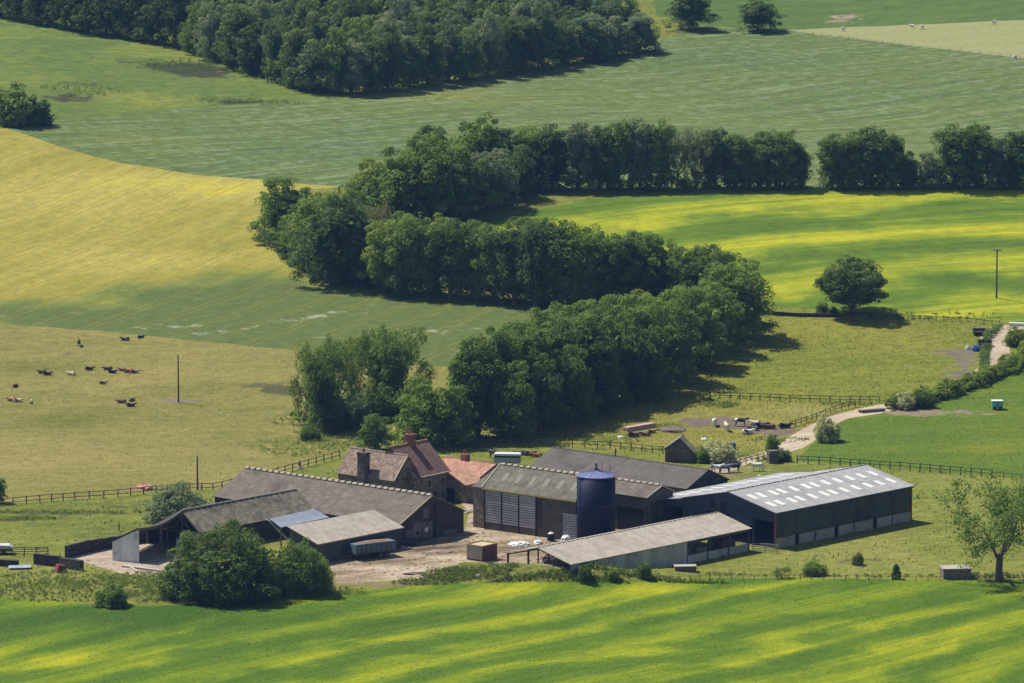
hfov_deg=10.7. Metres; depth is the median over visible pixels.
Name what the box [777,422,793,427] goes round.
cow
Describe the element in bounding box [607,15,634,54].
broadleaf tree
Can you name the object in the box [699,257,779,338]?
broadleaf tree
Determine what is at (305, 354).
broadleaf tree
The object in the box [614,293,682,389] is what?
broadleaf tree
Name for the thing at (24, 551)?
timber fence
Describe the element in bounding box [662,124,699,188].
broadleaf tree
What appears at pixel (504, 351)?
broadleaf tree
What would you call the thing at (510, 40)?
broadleaf tree
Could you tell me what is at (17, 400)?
cow
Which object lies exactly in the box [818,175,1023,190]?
undergrowth
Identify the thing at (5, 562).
stone wall
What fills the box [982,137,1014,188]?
broadleaf tree
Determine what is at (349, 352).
broadleaf tree
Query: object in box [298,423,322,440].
shrub
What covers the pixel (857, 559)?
shrub
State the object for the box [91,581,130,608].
shrub
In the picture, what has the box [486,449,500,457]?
cow
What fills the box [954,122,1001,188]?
broadleaf tree
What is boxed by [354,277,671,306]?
undergrowth
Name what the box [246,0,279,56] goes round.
broadleaf tree
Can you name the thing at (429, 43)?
broadleaf tree
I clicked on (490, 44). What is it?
broadleaf tree
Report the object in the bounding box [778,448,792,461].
shrub
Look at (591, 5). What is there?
broadleaf tree
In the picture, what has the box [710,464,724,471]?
cow
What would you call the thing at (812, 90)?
field
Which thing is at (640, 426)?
timber stack
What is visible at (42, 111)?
shrub
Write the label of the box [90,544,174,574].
yard rubble
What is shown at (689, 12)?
broadleaf tree
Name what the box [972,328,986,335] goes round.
cattle feeder
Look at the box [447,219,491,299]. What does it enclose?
broadleaf tree
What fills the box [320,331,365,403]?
broadleaf tree
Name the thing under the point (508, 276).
broadleaf tree
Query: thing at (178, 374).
utility pole
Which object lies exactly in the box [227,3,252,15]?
broadleaf tree
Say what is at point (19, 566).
metal sheet
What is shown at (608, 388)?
broadleaf tree
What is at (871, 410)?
log pile
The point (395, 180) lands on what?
broadleaf tree
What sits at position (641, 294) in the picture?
broadleaf tree
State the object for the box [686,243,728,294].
broadleaf tree
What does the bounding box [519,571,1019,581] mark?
wire fence
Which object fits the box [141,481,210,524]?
broadleaf tree
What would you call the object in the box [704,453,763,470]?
timber fence
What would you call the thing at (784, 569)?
shrub
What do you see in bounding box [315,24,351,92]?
broadleaf tree
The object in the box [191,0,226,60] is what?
broadleaf tree
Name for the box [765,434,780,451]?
shrub
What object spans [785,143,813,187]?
broadleaf tree
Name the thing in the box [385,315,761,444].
undergrowth
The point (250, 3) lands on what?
broadleaf tree
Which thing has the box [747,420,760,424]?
cow
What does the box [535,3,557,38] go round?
broadleaf tree
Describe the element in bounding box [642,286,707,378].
broadleaf tree
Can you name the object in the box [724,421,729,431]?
cow
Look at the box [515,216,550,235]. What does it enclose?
broadleaf tree
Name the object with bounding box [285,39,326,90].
broadleaf tree
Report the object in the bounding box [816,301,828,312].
shrub
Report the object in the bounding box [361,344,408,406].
broadleaf tree
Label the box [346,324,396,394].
broadleaf tree
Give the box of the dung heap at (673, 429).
[657,426,685,432]
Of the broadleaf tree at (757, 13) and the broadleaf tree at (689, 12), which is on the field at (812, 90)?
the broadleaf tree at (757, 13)
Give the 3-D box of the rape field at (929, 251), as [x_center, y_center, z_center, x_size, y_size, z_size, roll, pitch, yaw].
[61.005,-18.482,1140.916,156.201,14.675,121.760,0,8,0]
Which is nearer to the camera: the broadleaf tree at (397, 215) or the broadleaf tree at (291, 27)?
the broadleaf tree at (397, 215)
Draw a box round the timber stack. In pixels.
[622,422,655,431]
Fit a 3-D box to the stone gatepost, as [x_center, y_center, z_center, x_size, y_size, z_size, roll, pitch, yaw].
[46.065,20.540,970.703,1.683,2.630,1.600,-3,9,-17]
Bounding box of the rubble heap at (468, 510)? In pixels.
[464,508,472,512]
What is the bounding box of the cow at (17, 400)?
[12,398,23,401]
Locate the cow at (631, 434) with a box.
[626,431,642,436]
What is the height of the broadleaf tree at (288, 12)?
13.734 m
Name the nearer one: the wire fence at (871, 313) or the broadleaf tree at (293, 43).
the wire fence at (871, 313)
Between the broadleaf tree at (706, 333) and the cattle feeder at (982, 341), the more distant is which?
the cattle feeder at (982, 341)
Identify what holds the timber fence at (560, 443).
on the cattle paddock
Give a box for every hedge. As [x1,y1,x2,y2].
[881,347,1023,407]
[977,323,1003,369]
[1007,340,1023,373]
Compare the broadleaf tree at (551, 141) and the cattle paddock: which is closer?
the cattle paddock
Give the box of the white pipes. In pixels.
[1009,322,1023,325]
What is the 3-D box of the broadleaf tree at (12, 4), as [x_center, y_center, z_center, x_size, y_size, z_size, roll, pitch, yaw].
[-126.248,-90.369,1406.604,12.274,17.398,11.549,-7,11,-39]
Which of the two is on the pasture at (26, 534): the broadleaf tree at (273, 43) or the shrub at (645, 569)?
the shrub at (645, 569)
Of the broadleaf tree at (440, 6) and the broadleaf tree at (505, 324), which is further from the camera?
the broadleaf tree at (440, 6)
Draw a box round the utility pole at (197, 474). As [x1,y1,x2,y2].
[196,456,198,489]
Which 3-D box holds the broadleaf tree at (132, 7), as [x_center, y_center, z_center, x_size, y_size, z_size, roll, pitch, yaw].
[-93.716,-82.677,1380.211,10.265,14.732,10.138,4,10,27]
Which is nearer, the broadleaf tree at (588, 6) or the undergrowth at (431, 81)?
the undergrowth at (431, 81)
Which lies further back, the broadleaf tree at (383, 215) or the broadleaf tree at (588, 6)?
the broadleaf tree at (588, 6)
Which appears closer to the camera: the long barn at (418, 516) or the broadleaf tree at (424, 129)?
the long barn at (418, 516)
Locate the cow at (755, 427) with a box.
[747,426,759,430]
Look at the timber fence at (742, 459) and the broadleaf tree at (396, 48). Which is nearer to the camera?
the timber fence at (742, 459)
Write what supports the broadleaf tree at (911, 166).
on the field at (812, 90)
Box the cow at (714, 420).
[712,418,716,426]
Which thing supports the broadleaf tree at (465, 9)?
on the pasture at (26, 534)
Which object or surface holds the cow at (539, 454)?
on the pasture at (26, 534)
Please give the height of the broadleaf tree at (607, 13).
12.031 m
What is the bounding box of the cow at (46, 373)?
[42,371,53,374]
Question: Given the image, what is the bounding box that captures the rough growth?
[40,56,1023,583]
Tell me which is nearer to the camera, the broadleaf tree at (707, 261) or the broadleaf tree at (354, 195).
the broadleaf tree at (707, 261)
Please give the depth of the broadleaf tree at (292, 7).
1386.06 m
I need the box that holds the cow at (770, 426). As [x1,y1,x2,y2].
[760,423,776,428]
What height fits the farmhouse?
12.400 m
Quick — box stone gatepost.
[767,449,778,463]
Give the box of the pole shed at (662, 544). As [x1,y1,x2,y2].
[506,511,751,573]
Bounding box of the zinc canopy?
[267,509,328,548]
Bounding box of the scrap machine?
[540,554,553,561]
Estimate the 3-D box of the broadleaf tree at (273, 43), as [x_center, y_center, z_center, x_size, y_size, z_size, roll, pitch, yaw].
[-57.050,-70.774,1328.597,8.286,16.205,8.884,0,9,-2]
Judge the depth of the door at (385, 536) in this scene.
888.48 m
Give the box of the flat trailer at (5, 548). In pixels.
[0,543,12,554]
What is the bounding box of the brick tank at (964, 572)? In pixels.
[939,565,971,579]
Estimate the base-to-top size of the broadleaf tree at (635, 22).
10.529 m
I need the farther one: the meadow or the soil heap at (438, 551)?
the meadow
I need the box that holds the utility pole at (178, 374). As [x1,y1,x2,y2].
[177,355,178,402]
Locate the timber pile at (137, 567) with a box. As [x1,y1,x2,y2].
[122,565,161,570]
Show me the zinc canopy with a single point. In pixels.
(298, 518)
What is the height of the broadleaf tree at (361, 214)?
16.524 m
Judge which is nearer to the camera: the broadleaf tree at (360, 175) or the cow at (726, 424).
the cow at (726, 424)
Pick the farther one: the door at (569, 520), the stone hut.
the stone hut
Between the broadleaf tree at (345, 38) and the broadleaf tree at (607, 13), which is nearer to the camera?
the broadleaf tree at (345, 38)
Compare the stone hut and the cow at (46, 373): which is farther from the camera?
the cow at (46, 373)
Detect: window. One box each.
[427,479,431,488]
[441,476,444,485]
[441,490,444,497]
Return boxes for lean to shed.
[287,510,404,561]
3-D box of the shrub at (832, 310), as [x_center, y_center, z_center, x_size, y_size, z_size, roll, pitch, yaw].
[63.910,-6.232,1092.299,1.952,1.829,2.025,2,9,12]
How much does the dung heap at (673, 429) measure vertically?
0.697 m
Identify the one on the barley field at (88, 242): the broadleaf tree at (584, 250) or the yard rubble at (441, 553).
the broadleaf tree at (584, 250)
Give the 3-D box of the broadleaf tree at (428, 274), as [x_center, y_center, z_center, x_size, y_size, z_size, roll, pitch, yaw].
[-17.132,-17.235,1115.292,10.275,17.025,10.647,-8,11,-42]
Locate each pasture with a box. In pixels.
[0,0,1023,605]
[0,18,336,119]
[0,324,448,503]
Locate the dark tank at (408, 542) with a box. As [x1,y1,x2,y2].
[402,538,415,546]
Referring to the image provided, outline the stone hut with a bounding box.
[664,434,697,462]
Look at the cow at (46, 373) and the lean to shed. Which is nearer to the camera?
the lean to shed
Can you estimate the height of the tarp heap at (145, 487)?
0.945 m
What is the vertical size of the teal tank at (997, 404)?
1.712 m
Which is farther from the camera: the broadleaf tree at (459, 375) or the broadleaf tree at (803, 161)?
the broadleaf tree at (803, 161)
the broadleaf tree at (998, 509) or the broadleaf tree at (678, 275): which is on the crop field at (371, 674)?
the broadleaf tree at (998, 509)
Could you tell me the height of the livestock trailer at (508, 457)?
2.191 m
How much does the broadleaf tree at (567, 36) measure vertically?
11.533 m
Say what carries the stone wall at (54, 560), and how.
on the pasture at (26, 534)
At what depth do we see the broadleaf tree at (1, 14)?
1412.71 m
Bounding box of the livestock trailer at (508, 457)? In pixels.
[492,452,520,463]
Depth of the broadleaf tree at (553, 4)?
1409.74 m
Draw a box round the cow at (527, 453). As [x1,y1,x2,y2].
[523,451,536,455]
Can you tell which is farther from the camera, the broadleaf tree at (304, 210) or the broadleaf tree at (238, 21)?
the broadleaf tree at (238, 21)
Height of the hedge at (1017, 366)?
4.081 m
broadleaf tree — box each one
[0,0,8,16]
[0,0,36,20]
[0,81,36,126]
[0,477,8,501]
[22,0,60,24]
[44,0,71,28]
[57,0,89,31]
[70,0,112,34]
[103,0,129,36]
[117,0,150,40]
[131,0,173,43]
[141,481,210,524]
[151,518,281,605]
[153,0,194,45]
[179,2,210,53]
[189,0,229,16]
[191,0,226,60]
[211,3,258,67]
[219,0,247,15]
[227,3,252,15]
[230,22,264,74]
[246,0,277,17]
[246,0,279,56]
[246,176,313,240]
[259,16,286,79]
[266,0,284,11]
[268,537,335,596]
[271,0,295,32]
[271,0,314,14]
[272,28,315,82]
[274,203,299,253]
[275,21,300,40]
[279,191,338,261]
[284,193,370,285]
[285,0,323,32]
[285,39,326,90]
[287,337,338,418]
[298,0,330,20]
[301,352,343,430]
[304,10,329,50]
[315,16,341,38]
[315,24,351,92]
[317,0,328,8]
[317,31,358,79]
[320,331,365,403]
[324,0,359,16]
[326,0,362,42]
[328,0,360,10]
[332,181,373,214]
[332,206,376,283]
[333,38,372,93]
[334,335,371,394]
[337,15,377,47]
[345,155,388,211]
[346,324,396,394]
[353,0,381,27]
[353,413,397,449]
[356,145,437,217]
[356,200,393,226]
[356,220,403,293]
[357,35,394,91]
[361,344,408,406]
[365,14,386,35]
[365,22,413,88]
[370,321,438,398]
[371,16,405,41]
[376,0,414,13]
[380,211,415,230]
[380,213,422,295]
[383,0,416,29]
[385,0,417,23]
[392,374,460,444]
[399,35,428,86]
[400,12,424,42]
[400,124,450,164]
[402,7,440,27]
[402,131,468,219]
[403,215,449,296]
[410,0,448,11]
[412,22,447,83]
[416,0,467,25]
[417,10,441,36]
[426,212,460,240]
[426,217,468,298]
[429,384,478,447]
[431,144,502,217]
[433,16,472,80]
[437,8,474,35]
[443,348,490,439]
[445,110,508,163]
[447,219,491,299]
[451,332,505,438]
[452,0,479,26]
[457,27,487,77]
[466,0,507,42]
[467,222,508,301]
[468,148,523,209]
[473,0,500,20]
[473,10,506,73]
[475,221,494,232]
[475,325,531,432]
[481,126,520,158]
[483,360,537,439]
[484,219,533,304]
[486,0,515,7]
[489,15,528,72]
[494,144,539,196]
[497,321,530,337]
[499,0,533,18]
[506,316,556,422]
[507,14,550,69]
[509,0,540,24]
[509,217,553,307]
[514,124,545,189]
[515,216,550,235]
[518,347,566,431]
[520,0,559,14]
[525,307,566,334]
[526,0,562,66]
[529,123,572,190]
[533,217,589,307]
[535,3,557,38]
[540,315,588,416]
[546,303,577,324]
[546,344,601,425]
[548,0,587,23]
[551,299,597,332]
[552,19,579,63]
[556,120,598,189]
[557,5,598,30]
[561,223,602,308]
[564,309,621,405]
[568,17,610,60]
[580,0,594,12]
[580,294,631,326]
[582,223,614,247]
[583,13,620,58]
[584,337,635,415]
[585,124,618,189]
[585,231,631,303]
[587,0,624,25]
[588,0,611,10]
[593,298,646,395]
[597,119,640,189]
[604,234,650,305]
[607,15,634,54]
[610,0,641,25]
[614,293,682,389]
[614,328,674,403]
[621,12,660,51]
[625,229,645,247]
[626,115,654,188]
[630,288,664,310]
[633,230,668,297]
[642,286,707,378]
[646,118,681,188]
[655,237,682,288]
[656,245,707,301]
[657,284,705,306]
[661,0,721,29]
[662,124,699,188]
[673,285,728,362]
[678,128,712,190]
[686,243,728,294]
[691,278,747,345]
[693,127,735,188]
[698,250,750,308]
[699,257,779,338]
[719,132,749,187]
[736,0,787,30]
[737,136,764,187]
[748,129,785,187]
[770,129,799,186]
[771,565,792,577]
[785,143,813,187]
[813,254,888,314]
[814,132,848,187]
[832,130,868,187]
[849,125,892,188]
[876,132,908,187]
[895,150,918,186]
[911,466,1023,581]
[914,151,947,188]
[929,123,973,188]
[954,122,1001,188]
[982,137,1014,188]
[998,130,1023,189]
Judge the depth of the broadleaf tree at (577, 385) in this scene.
1003.68 m
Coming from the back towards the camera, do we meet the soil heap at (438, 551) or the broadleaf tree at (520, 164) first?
the broadleaf tree at (520, 164)
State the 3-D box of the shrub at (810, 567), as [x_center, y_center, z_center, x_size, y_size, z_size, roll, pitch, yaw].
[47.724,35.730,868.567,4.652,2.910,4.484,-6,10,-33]
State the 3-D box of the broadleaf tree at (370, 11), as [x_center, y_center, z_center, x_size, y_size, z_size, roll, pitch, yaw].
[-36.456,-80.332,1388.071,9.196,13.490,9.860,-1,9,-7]
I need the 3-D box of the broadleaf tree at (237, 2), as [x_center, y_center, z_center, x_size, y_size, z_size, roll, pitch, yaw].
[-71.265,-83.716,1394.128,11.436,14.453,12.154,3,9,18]
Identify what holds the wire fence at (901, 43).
on the field at (812, 90)
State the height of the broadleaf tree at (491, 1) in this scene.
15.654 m
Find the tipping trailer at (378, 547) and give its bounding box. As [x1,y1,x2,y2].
[343,538,396,557]
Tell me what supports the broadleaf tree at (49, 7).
on the hill pasture at (34, 57)
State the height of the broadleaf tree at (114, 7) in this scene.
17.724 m
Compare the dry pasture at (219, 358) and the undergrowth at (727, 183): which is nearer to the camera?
the dry pasture at (219, 358)
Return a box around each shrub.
[21,93,56,126]
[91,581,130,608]
[157,573,180,599]
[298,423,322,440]
[316,407,345,433]
[333,393,372,430]
[367,386,401,422]
[393,379,419,419]
[577,564,592,580]
[603,567,620,578]
[636,560,651,579]
[692,445,710,463]
[703,438,736,463]
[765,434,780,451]
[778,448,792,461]
[799,558,829,576]
[812,412,840,442]
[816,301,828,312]
[828,306,837,313]
[851,552,863,565]
[890,564,901,578]
[892,391,917,410]
[911,385,936,408]
[1001,325,1023,345]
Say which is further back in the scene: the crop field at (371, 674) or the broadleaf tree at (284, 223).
the broadleaf tree at (284, 223)
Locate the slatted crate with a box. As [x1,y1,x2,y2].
[466,540,497,560]
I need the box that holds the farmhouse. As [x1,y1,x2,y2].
[337,430,450,500]
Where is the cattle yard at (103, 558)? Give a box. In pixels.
[70,532,248,575]
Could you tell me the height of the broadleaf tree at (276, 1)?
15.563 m
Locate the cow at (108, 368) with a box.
[101,366,112,369]
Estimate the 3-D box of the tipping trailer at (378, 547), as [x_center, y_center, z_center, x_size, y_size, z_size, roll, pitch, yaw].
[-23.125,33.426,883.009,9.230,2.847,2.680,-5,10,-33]
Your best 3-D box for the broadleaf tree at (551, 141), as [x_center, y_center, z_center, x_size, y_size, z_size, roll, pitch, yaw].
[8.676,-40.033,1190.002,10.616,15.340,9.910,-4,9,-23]
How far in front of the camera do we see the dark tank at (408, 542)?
893.04 m
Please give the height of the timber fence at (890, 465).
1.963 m
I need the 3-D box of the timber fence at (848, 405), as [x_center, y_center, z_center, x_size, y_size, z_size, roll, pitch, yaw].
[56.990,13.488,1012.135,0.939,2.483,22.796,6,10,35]
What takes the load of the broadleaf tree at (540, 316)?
on the pasture at (26, 534)
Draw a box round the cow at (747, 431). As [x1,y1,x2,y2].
[741,428,755,433]
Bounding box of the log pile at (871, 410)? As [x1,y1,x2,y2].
[858,408,884,412]
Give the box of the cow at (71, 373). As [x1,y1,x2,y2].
[65,371,75,374]
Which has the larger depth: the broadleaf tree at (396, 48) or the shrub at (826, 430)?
the broadleaf tree at (396, 48)
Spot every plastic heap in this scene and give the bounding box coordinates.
[508,541,529,545]
[533,539,542,543]
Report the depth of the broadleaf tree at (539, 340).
1002.09 m
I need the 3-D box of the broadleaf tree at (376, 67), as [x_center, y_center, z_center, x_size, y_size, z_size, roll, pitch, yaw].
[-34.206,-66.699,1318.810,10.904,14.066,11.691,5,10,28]
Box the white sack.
[560,535,570,540]
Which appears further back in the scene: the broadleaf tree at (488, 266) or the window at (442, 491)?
the broadleaf tree at (488, 266)
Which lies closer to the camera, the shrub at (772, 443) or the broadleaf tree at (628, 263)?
the shrub at (772, 443)
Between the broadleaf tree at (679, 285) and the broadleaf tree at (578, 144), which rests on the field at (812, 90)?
the broadleaf tree at (578, 144)
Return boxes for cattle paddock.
[472,397,874,454]
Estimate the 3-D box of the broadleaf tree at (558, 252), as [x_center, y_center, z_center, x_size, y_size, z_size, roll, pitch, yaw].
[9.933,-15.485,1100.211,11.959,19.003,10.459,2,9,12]
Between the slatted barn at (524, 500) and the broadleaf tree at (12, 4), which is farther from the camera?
the broadleaf tree at (12, 4)
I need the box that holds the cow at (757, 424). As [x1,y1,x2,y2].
[753,422,769,427]
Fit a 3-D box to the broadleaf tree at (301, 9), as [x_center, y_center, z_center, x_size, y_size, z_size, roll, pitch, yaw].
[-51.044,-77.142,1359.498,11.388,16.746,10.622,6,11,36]
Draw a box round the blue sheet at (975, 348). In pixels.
[972,345,979,351]
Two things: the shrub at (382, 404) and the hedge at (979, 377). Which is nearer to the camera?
the shrub at (382, 404)
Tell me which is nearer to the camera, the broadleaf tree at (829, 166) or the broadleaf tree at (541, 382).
the broadleaf tree at (541, 382)
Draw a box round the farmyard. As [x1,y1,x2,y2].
[326,502,620,582]
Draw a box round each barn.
[212,466,465,541]
[472,463,577,539]
[530,447,729,492]
[569,471,675,529]
[662,464,914,548]
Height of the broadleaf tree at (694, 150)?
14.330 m
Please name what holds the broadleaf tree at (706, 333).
on the meadow
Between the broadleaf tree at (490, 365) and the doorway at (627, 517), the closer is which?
the doorway at (627, 517)
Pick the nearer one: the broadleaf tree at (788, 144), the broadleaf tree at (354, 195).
the broadleaf tree at (354, 195)
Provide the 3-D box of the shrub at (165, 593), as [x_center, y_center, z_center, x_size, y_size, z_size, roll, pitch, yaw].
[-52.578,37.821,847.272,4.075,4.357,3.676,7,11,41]
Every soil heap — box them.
[402,569,426,573]
[427,549,451,553]
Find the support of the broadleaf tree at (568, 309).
on the pasture at (26, 534)
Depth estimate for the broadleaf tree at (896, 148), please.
1188.63 m
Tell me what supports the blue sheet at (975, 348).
on the meadow
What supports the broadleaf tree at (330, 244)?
on the pasture at (26, 534)
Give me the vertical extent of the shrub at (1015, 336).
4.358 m
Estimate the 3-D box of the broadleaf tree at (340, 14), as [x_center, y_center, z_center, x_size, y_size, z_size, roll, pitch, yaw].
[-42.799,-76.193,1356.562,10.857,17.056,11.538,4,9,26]
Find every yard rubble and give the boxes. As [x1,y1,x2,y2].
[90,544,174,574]
[331,522,561,577]
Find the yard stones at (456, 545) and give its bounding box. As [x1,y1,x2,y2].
[348,529,550,581]
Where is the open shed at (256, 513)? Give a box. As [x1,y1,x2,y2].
[112,488,310,562]
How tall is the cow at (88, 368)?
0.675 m
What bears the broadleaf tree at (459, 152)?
on the pasture at (26, 534)
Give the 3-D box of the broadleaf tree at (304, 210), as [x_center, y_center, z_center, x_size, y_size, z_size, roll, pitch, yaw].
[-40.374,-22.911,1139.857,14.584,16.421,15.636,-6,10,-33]
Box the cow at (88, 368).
[84,366,95,369]
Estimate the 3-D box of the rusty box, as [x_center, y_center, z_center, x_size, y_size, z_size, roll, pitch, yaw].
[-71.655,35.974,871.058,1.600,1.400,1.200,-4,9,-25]
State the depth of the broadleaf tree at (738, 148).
1187.11 m
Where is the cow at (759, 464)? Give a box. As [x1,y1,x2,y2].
[748,462,764,470]
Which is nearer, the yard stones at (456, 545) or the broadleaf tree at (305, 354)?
the yard stones at (456, 545)
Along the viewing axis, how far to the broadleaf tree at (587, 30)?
1380.25 m
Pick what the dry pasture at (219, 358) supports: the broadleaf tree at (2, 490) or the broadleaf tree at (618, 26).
the broadleaf tree at (2, 490)
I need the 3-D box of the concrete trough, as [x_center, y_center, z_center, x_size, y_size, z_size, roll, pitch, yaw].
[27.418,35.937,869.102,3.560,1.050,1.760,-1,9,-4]
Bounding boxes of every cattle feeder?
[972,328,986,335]
[977,339,991,345]
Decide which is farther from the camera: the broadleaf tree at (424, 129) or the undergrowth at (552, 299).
the broadleaf tree at (424, 129)
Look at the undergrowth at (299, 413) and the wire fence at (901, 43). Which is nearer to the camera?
the undergrowth at (299, 413)
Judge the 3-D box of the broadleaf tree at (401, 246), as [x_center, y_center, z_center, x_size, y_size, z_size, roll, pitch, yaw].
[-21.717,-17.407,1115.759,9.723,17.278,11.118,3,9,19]
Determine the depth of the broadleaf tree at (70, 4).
1388.16 m
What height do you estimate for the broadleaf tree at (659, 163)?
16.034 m
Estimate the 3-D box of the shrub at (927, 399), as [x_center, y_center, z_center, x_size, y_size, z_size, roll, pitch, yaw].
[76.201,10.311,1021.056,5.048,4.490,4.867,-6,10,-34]
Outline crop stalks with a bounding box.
[0,578,1023,682]
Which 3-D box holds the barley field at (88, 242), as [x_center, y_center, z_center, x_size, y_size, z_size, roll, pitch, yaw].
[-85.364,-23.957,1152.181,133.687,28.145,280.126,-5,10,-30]
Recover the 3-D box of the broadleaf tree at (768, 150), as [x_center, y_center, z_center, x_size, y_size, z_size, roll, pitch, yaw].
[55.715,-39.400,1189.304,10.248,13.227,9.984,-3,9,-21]
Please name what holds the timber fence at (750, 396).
on the cattle paddock
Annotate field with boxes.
[0,27,1023,195]
[0,126,609,366]
[0,578,1023,682]
[454,188,1023,322]
[654,0,1023,29]
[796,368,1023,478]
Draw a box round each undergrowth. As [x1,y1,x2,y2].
[0,0,660,93]
[253,186,526,288]
[272,385,429,429]
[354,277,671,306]
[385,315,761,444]
[523,170,810,192]
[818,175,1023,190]
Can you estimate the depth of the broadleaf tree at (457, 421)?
984.02 m
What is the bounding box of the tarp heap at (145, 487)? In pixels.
[135,484,153,489]
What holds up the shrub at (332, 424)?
on the dry pasture at (219, 358)
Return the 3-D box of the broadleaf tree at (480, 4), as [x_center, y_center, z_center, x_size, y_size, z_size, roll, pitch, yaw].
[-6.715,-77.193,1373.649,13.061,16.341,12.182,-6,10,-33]
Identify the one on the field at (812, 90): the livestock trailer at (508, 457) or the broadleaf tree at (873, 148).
the broadleaf tree at (873, 148)
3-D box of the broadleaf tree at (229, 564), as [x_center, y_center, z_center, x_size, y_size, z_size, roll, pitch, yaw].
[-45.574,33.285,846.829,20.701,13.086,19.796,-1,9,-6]
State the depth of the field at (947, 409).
996.28 m
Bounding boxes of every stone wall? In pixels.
[0,559,18,566]
[33,553,83,570]
[65,523,190,557]
[773,311,839,316]
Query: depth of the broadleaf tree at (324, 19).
1353.05 m
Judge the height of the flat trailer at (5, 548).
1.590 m
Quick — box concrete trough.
[673,564,696,571]
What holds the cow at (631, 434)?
on the cattle paddock
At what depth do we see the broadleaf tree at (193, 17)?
1360.51 m
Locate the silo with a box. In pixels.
[576,463,615,537]
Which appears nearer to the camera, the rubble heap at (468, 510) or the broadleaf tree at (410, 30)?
the rubble heap at (468, 510)
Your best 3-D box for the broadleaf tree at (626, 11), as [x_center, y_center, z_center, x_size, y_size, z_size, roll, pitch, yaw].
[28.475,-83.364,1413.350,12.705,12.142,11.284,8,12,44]
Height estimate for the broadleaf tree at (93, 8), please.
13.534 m
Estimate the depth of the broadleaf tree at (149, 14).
1374.29 m
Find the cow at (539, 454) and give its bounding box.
[529,452,542,456]
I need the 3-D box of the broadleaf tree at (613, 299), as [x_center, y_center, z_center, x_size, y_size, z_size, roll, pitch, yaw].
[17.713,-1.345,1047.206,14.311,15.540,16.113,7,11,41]
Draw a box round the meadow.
[619,306,1003,404]
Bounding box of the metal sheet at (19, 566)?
[8,565,30,567]
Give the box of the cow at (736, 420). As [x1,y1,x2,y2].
[734,417,749,425]
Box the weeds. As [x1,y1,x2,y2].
[0,560,994,602]
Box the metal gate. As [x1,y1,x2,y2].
[752,543,777,552]
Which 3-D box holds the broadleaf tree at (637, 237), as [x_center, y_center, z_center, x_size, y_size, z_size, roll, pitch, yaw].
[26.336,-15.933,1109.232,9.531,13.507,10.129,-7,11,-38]
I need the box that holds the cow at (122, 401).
[115,399,126,402]
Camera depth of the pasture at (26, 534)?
905.45 m
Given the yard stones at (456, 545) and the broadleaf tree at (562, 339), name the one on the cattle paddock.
the broadleaf tree at (562, 339)
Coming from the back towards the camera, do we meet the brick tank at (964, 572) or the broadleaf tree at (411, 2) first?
the broadleaf tree at (411, 2)
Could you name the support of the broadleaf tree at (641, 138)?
on the field at (812, 90)
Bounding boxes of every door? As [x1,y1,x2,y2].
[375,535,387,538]
[563,513,576,539]
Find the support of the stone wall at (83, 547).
on the pasture at (26, 534)
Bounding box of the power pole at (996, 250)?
[993,249,1001,297]
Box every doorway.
[447,488,454,501]
[617,506,642,529]
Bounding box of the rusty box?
[55,564,65,572]
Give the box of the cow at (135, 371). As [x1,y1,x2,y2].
[130,369,140,372]
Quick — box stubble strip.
[786,20,1023,57]
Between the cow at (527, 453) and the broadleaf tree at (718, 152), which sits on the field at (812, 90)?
the broadleaf tree at (718, 152)
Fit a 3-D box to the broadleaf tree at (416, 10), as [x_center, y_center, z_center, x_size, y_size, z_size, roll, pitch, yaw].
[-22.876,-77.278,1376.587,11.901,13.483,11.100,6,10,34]
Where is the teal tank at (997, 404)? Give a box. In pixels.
[991,399,1002,409]
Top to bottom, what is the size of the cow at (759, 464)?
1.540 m
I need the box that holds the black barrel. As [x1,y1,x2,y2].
[547,532,554,541]
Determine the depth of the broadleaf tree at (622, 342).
1020.58 m
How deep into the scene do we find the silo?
890.21 m
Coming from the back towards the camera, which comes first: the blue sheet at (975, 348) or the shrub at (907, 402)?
the blue sheet at (975, 348)
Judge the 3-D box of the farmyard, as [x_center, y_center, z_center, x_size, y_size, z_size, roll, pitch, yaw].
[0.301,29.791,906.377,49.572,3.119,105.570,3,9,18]
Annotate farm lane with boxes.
[706,325,1023,473]
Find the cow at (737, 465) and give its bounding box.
[725,463,740,471]
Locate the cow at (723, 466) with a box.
[719,464,733,472]
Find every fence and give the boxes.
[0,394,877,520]
[1,450,339,504]
[11,547,47,556]
[467,439,662,452]
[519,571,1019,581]
[667,391,880,403]
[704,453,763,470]
[787,29,1023,56]
[789,400,855,425]
[796,455,992,477]
[845,311,999,321]
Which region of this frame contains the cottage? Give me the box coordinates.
[442,450,497,502]
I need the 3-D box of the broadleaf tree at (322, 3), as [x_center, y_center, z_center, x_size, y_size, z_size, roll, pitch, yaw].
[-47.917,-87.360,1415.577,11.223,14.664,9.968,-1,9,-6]
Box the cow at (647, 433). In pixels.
[639,431,650,435]

